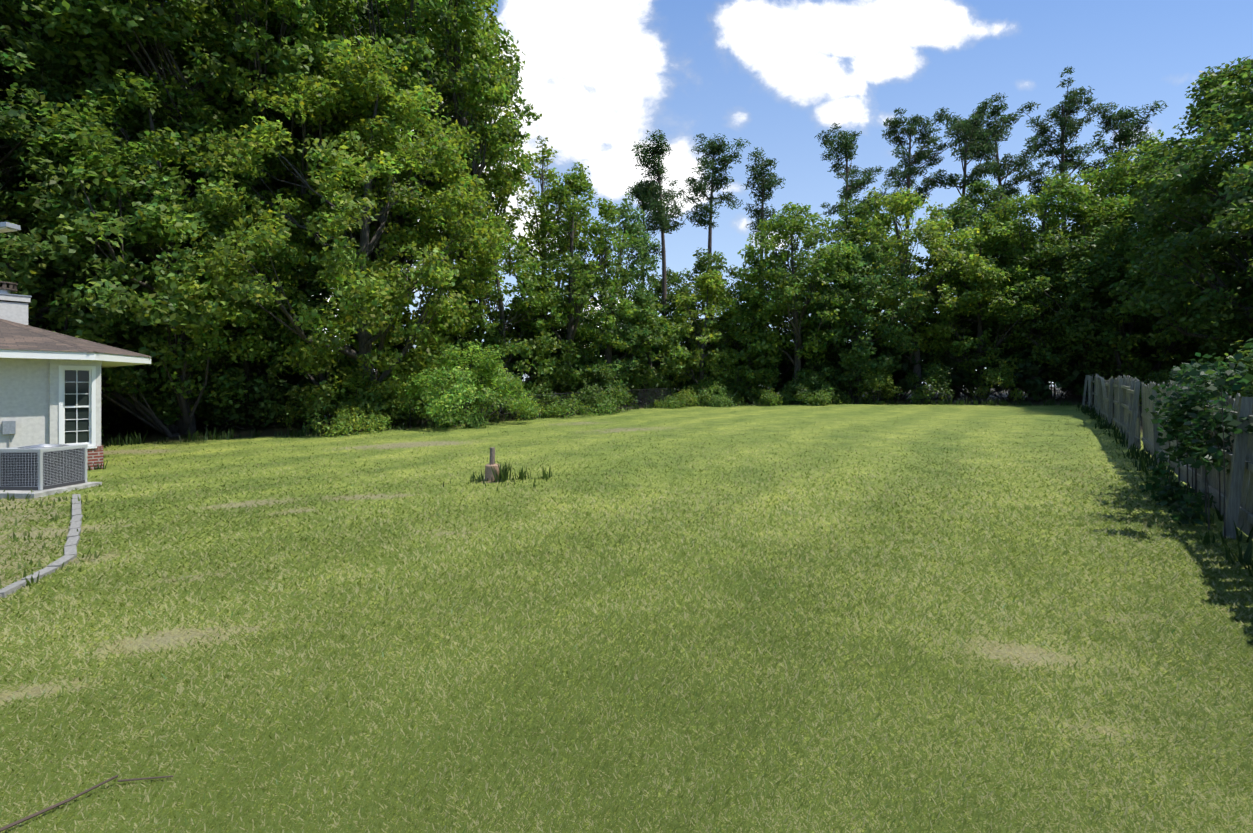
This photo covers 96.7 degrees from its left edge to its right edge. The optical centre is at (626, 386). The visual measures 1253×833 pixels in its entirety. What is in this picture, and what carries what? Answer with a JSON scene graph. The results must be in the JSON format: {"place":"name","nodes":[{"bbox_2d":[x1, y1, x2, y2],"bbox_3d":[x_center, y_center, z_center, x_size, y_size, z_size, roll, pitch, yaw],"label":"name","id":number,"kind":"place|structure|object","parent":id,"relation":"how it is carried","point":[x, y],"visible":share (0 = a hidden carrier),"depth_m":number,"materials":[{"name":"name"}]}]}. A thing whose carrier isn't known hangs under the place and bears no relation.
{"place":"outdoors","nodes":[
{"label":"outdoors","id":0,"kind":"place"},
{"bbox_2d":[0,386,1252,832],"bbox_3d":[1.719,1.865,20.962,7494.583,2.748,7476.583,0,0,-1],"label":"ground","id":1,"kind":"structure","parent":0,"point":[762,422],"depth_m":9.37,"materials":[{"name":"green plant"}]},
{"bbox_2d":[0,222,20,232],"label":"yard light pole","id":2,"kind":"object","parent":1,"relation":"on","point":[7,227],"visible":1,"depth_m":11.64,"materials":[{"name":"grey metal"}]},
{"bbox_2d":[0,494,82,597],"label":"garden edging","id":3,"kind":"object","parent":1,"relation":"on","point":[71,544],"visible":0.83,"depth_m":6.98,"materials":[{"name":"concrete"}]},
{"bbox_2d":[0,444,101,498],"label":"air conditioner","id":4,"kind":"object","parent":1,"relation":"on","point":[39,470],"visible":1,"depth_m":11.00,"materials":[{"name":"metal"}]},
{"bbox_2d":[0,281,151,469],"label":"house","id":5,"kind":"structure","parent":1,"relation":"on","point":[50,387],"depth_m":13.36,"materials":[{"name":"paint"}]},
{"bbox_2d":[0,775,173,831],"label":"fallen twig","id":6,"kind":"object","parent":1,"relation":"on","point":[48,808],"visible":0.96,"depth_m":2.94,"materials":[{"name":"brown wood"}]},
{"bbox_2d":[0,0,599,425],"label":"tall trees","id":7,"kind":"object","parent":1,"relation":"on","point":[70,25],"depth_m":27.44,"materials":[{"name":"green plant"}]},
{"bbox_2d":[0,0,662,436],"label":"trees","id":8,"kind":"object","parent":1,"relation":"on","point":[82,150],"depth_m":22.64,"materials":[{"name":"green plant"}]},
{"bbox_2d":[482,447,499,482],"bbox_3d":[-2.838,1.677,11.802,0.663,0.755,0.680,0,0,-1],"label":"pipe stump","id":9,"kind":"object","parent":1,"relation":"on","point":[489,475],"visible":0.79,"depth_m":11.69,"materials":[{"name":"concrete"}]},
{"bbox_2d":[409,388,670,427],"bbox_3d":[-3.122,0.978,30.761,0.359,1.774,18.368,0,0,42],"label":"chain link fence","id":10,"kind":"object","parent":1,"relation":"on","point":[410,415],"visible":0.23,"depth_m":29.88,"materials":[{"name":"black metal"}]},
{"bbox_2d":[0,396,1252,589],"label":"weeds and tufts","id":11,"kind":"object","parent":1,"relation":"on","point":[504,472],"visible":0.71,"depth_m":13.55,"materials":[{"name":"green plant"}]},
{"bbox_2d":[0,213,1252,443],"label":"understory","id":12,"kind":"object","parent":1,"relation":"on","point":[464,387],"depth_m":26.97,"materials":[{"name":"green plant"}]},
{"bbox_2d":[630,77,1149,390],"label":"tree trunks","id":13,"kind":"object","parent":1,"relation":"on","point":[664,283],"visible":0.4,"depth_m":51.04,"materials":[{"name":"brown plant"}]},
{"bbox_2d":[615,66,1168,263],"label":"pine leaves","id":14,"kind":"object","parent":13,"relation":"attached to","point":[980,136],"visible":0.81,"depth_m":50.92,"materials":[{"name":"green plant"}]},
{"bbox_2d":[614,169,1179,404],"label":"trees","id":15,"kind":"object","parent":1,"relation":"on","point":[1012,287],"depth_m":38.51,"materials":[{"name":"green plant"}]},
{"bbox_2d":[1031,56,1252,402],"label":"trees","id":16,"kind":"object","parent":1,"relation":"on","point":[1178,162],"depth_m":29.10,"materials":[{"name":"green plant"}]},
{"bbox_2d":[1082,374,1252,539],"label":"wood fence","id":17,"kind":"object","parent":1,"relation":"on","point":[1238,491],"visible":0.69,"depth_m":10.03,"materials":[{"name":"grey wood"}]},
{"bbox_2d":[1139,353,1252,538],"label":"bush","id":18,"kind":"object","parent":1,"relation":"on","point":[1201,380],"depth_m":8.10,"materials":[{"name":"green plant"}]},
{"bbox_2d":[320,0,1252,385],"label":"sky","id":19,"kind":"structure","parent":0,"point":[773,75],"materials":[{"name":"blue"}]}
]}

